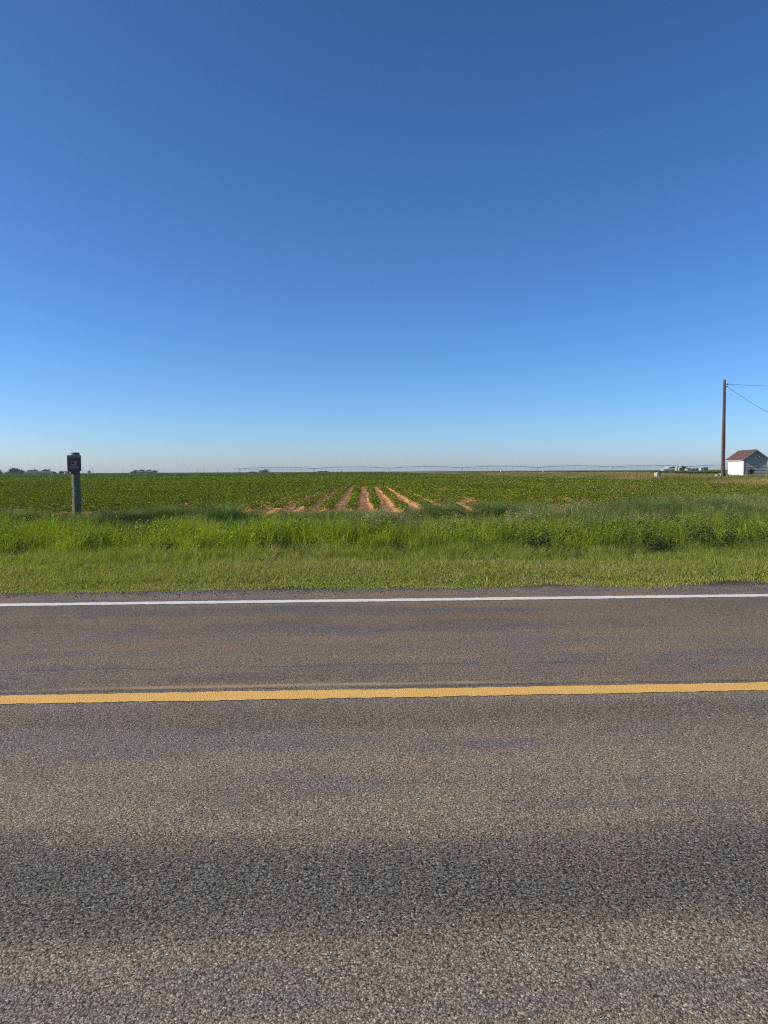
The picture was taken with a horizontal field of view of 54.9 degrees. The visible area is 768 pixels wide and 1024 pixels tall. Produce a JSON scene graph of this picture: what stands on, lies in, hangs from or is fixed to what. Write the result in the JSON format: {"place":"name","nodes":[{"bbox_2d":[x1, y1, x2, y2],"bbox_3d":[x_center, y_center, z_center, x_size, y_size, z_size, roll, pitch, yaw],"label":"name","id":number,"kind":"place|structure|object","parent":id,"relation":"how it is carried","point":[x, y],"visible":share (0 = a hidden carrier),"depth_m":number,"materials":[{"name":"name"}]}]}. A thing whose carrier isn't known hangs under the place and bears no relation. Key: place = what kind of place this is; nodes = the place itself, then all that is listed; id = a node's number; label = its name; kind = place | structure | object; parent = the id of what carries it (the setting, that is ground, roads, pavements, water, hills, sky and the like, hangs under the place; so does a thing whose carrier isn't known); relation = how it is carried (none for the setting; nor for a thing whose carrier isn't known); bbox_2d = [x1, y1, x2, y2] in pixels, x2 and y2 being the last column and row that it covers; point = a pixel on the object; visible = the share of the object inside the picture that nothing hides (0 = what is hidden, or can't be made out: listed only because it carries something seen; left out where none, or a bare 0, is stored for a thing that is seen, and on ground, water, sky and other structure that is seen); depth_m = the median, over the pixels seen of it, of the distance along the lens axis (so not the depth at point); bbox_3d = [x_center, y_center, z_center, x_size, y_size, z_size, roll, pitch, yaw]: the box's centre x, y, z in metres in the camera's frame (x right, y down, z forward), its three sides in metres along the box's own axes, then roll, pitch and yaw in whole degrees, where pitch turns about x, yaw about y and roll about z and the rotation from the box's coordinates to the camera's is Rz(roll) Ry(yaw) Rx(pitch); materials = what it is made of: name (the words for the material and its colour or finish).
{"place":"outdoors","nodes":[
{"label":"outdoors","id":0,"kind":"place"},
{"bbox_2d":[2,485,753,514],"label":"field soil","id":1,"kind":"structure","parent":0,"point":[369,505],"depth_m":36.12,"materials":[{"name":"brown soil"}]},
{"bbox_2d":[0,470,727,476],"bbox_3d":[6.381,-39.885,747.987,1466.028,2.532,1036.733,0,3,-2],"label":"distant crop","id":2,"kind":"object","parent":1,"relation":"on","point":[207,474],"visible":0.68,"depth_m":457.65,"materials":[{"name":"green plant"}]},
{"bbox_2d":[0,584,767,1023],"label":"road","id":3,"kind":"structure","parent":0,"point":[566,858],"depth_m":3.48,"materials":[{"name":"grey asphalt"}]},
{"bbox_2d":[0,682,767,703],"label":"line","id":4,"kind":"object","parent":3,"relation":"on","point":[281,694],"visible":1,"depth_m":5.33,"materials":[{"name":"yellow paint"}]},
{"bbox_2d":[0,594,767,605],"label":"edge line","id":5,"kind":"object","parent":3,"relation":"on","point":[367,600],"visible":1,"depth_m":9.18,"materials":[{"name":"white paint"}]},
{"bbox_2d":[0,530,767,594],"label":"verge grass","id":6,"kind":"structure","parent":0,"point":[86,571],"depth_m":12.41,"materials":[{"name":"green plant"}]},
{"bbox_2d":[0,489,767,543],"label":"meadow grass","id":7,"kind":"structure","parent":0,"point":[592,512],"depth_m":24.07,"materials":[{"name":"green plant"}]},
{"bbox_2d":[0,470,767,593],"bbox_3d":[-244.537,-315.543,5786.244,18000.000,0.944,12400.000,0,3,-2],"label":"ground","id":8,"kind":"structure","parent":0,"point":[384,502],"depth_m":11.11,"materials":[{"name":"brown soil"}]},
{"bbox_2d":[7,468,19,473],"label":"farm tree","id":9,"kind":"object","parent":8,"relation":"on","point":[13,471],"visible":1,"depth_m":896.20,"materials":[{"name":"green plant"}]},
{"bbox_2d":[1,534,34,550],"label":"leafy weed","id":10,"kind":"object","parent":8,"relation":"on","point":[16,544],"visible":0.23,"depth_m":17.20,"materials":[{"name":"green plant"}]},
{"bbox_2d":[0,505,42,524],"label":"grass mound","id":11,"kind":"object","parent":8,"relation":"on","point":[27,514],"depth_m":23.96,"materials":[{"name":"green plant"}]},
{"bbox_2d":[23,471,55,473],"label":"long barn","id":12,"kind":"structure","parent":8,"relation":"on","point":[40,472],"depth_m":888.68,"materials":[{"name":"grey metal"}]},
{"bbox_2d":[67,452,81,516],"bbox_3d":[-9.981,-0.545,23.988,0.432,2.760,0.302,-1,3,-6],"label":"marker post","id":13,"kind":"object","parent":8,"relation":"on","point":[74,463],"visible":0.88,"depth_m":23.86,"materials":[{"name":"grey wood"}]},
{"bbox_2d":[55,510,109,525],"bbox_3d":[-9.434,0.260,23.280,2.054,0.808,2.171,-2,3,-23],"label":"grass mound","id":14,"kind":"object","parent":8,"relation":"on","point":[87,518],"depth_m":23.18,"materials":[{"name":"green plant"}]},
{"bbox_2d":[84,504,157,523],"bbox_3d":[-8.740,0.101,24.514,2.902,0.892,3.150,-1,3,-16],"label":"grass mound","id":15,"kind":"object","parent":8,"relation":"on","point":[126,514],"depth_m":24.22,"materials":[{"name":"green plant"}]},
{"bbox_2d":[136,471,153,472],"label":"farm house","id":16,"kind":"structure","parent":8,"relation":"on","point":[145,472],"depth_m":974.98,"materials":[{"name":"grey metal"}]},
{"bbox_2d":[138,502,185,521],"bbox_3d":[-7.476,-0.005,25.251,1.951,0.959,2.062,0,3,-2],"label":"grass mound","id":17,"kind":"object","parent":8,"relation":"on","point":[163,510],"depth_m":25.01,"materials":[{"name":"green plant"}]},
{"bbox_2d":[148,540,180,552],"bbox_3d":[-5.067,0.917,16.967,0.723,0.478,0.774,-2,4,-33],"label":"leafy weed","id":18,"kind":"object","parent":8,"relation":"on","point":[165,545],"visible":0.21,"depth_m":17.00,"materials":[{"name":"green plant"}]},
{"bbox_2d":[178,504,201,516],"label":"grass mound","id":19,"kind":"object","parent":8,"relation":"on","point":[186,508],"depth_m":25.55,"materials":[{"name":"green plant"}]},
{"bbox_2d":[191,540,223,552],"bbox_3d":[-4.018,0.893,16.948,0.720,0.498,0.780,1,4,27],"label":"leafy weed","id":20,"kind":"object","parent":8,"relation":"on","point":[208,545],"visible":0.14,"depth_m":16.93,"materials":[{"name":"green plant"}]},
{"bbox_2d":[190,495,250,522],"bbox_3d":[-5.376,-0.012,24.201,2.401,1.212,2.464,-1,3,-10],"label":"grass mound","id":21,"kind":"object","parent":8,"relation":"on","point":[222,511],"depth_m":23.93,"materials":[{"name":"green plant"}]},
{"bbox_2d":[252,535,294,552],"bbox_3d":[-2.502,0.829,16.705,0.996,0.614,0.930,0,3,-3],"label":"leafy weed","id":22,"kind":"object","parent":8,"relation":"on","point":[263,544],"visible":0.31,"depth_m":16.60,"materials":[{"name":"green plant"}]},
{"bbox_2d":[269,509,302,517],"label":"grass mound","id":23,"kind":"object","parent":8,"relation":"on","point":[287,512],"depth_m":25.58,"materials":[{"name":"green plant"}]},
{"bbox_2d":[283,537,320,553],"bbox_3d":[-1.764,0.853,16.555,0.816,0.564,0.884,-2,4,-34],"label":"leafy weed","id":24,"kind":"object","parent":8,"relation":"on","point":[297,544],"visible":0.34,"depth_m":16.52,"materials":[{"name":"green plant"}]},
{"bbox_2d":[304,509,334,521],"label":"grass mound","id":25,"kind":"object","parent":8,"relation":"on","point":[320,516],"depth_m":24.47,"materials":[{"name":"green plant"}]},
{"bbox_2d":[326,507,366,519],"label":"grass mound","id":26,"kind":"object","parent":8,"relation":"on","point":[347,513],"depth_m":24.53,"materials":[{"name":"green plant"}]},
{"bbox_2d":[1,583,763,600],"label":"gravel","id":27,"kind":"structure","parent":8,"relation":"on","point":[145,592],"depth_m":9.86,"materials":[{"name":"grey gravel"}]},
{"bbox_2d":[0,501,767,564],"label":"ditch weeds","id":28,"kind":"object","parent":8,"relation":"on","point":[300,531],"visible":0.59,"depth_m":18.61,"materials":[{"name":"green plant"}]},
{"bbox_2d":[0,474,767,512],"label":"crop plants","id":29,"kind":"object","parent":8,"relation":"on","point":[99,492],"visible":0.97,"depth_m":49.90,"materials":[{"name":"green plant"}]},
{"bbox_2d":[376,538,406,553],"bbox_3d":[0.169,0.854,16.654,0.723,0.478,0.774,1,4,26],"label":"leafy weed","id":30,"kind":"object","parent":8,"relation":"on","point":[396,547],"visible":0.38,"depth_m":16.55,"materials":[{"name":"green plant"}]},
{"bbox_2d":[401,502,428,517],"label":"grass mound","id":31,"kind":"object","parent":8,"relation":"on","point":[408,512],"depth_m":25.05,"materials":[{"name":"green plant"}]},
{"bbox_2d":[416,496,471,525],"bbox_3d":[1.968,-0.075,24.781,2.356,1.159,2.296,2,4,36],"label":"grass mound","id":32,"kind":"object","parent":8,"relation":"on","point":[433,508],"depth_m":24.39,"materials":[{"name":"green plant"}]},
{"bbox_2d":[233,465,707,472],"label":"irrigation pivot","id":33,"kind":"object","parent":8,"relation":"on","point":[468,467],"visible":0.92,"depth_m":538.90,"materials":[{"name":"metal"}]},
{"bbox_2d":[468,494,512,518],"bbox_3d":[3.561,-0.120,25.270,1.865,1.102,2.025,1,4,28],"label":"grass mound","id":34,"kind":"object","parent":8,"relation":"on","point":[488,509],"depth_m":24.97,"materials":[{"name":"green plant"}]},
{"bbox_2d":[498,502,534,517],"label":"grass mound","id":35,"kind":"object","parent":8,"relation":"on","point":[513,509],"depth_m":25.18,"materials":[{"name":"green plant"}]},
{"bbox_2d":[519,528,566,554],"bbox_3d":[3.493,0.740,16.354,1.033,0.683,1.106,-2,4,-35],"label":"leafy weed","id":36,"kind":"object","parent":8,"relation":"on","point":[536,543],"visible":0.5,"depth_m":16.28,"materials":[{"name":"green plant"}]},
{"bbox_2d":[625,496,677,511],"bbox_3d":[9.701,-0.208,26.748,2.296,1.001,2.357,0,3,14],"label":"grass mound","id":37,"kind":"object","parent":8,"relation":"on","point":[658,504],"depth_m":26.56,"materials":[{"name":"green plant"}]},
{"bbox_2d":[634,530,677,553],"bbox_3d":[6.071,0.726,16.560,0.912,0.630,0.988,1,3,25],"label":"leafy weed","id":38,"kind":"object","parent":8,"relation":"on","point":[651,545],"visible":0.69,"depth_m":16.47,"materials":[{"name":"green plant"}]},
{"bbox_2d":[661,468,674,470],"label":"white shed","id":39,"kind":"structure","parent":8,"relation":"on","point":[667,469],"depth_m":823.80,"materials":[{"name":"paint"}]},
{"bbox_2d":[684,523,739,549],"bbox_3d":[7.426,0.644,16.906,1.217,0.751,1.137,-1,3,-5],"label":"leafy weed","id":40,"kind":"object","parent":8,"relation":"on","point":[728,543],"visible":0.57,"depth_m":16.79,"materials":[{"name":"green plant"}]},
{"bbox_2d":[698,491,747,509],"bbox_3d":[12.231,-0.285,26.759,2.250,1.155,2.073,0,3,6],"label":"grass mound","id":41,"kind":"object","parent":8,"relation":"on","point":[717,503],"depth_m":26.57,"materials":[{"name":"green plant"}]},
{"bbox_2d":[721,380,728,476],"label":"utility pole","id":42,"kind":"object","parent":8,"relation":"on","point":[723,433],"visible":0.91,"depth_m":94.47,"materials":[{"name":"brown wood"}]},
{"bbox_2d":[720,498,767,517],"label":"grass mound","id":43,"kind":"object","parent":8,"relation":"on","point":[759,508],"depth_m":24.55,"materials":[{"name":"green plant"}]},
{"bbox_2d":[725,449,767,475],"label":"wooden shed","id":44,"kind":"structure","parent":8,"relation":"on","point":[740,462],"depth_m":103.75,"materials":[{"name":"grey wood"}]},
{"bbox_2d":[747,468,754,474],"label":"dark bush","id":45,"kind":"object","parent":8,"relation":"on","point":[751,471],"visible":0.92,"depth_m":102.16,"materials":[{"name":"green plant"}]},
{"bbox_2d":[735,531,767,547],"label":"leafy weed","id":46,"kind":"object","parent":8,"relation":"on","point":[753,540],"visible":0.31,"depth_m":17.28,"materials":[{"name":"green plant"}]},
{"bbox_2d":[0,0,767,472],"label":"sky","id":47,"kind":"structure","parent":0,"point":[343,235],"materials":[{"name":"blue"}]},
{"bbox_2d":[432,472,767,485],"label":"dry grass","id":48,"kind":"structure","parent":0,"point":[733,478],"depth_m":109.45,"materials":[{"name":"plant"}]}
]}

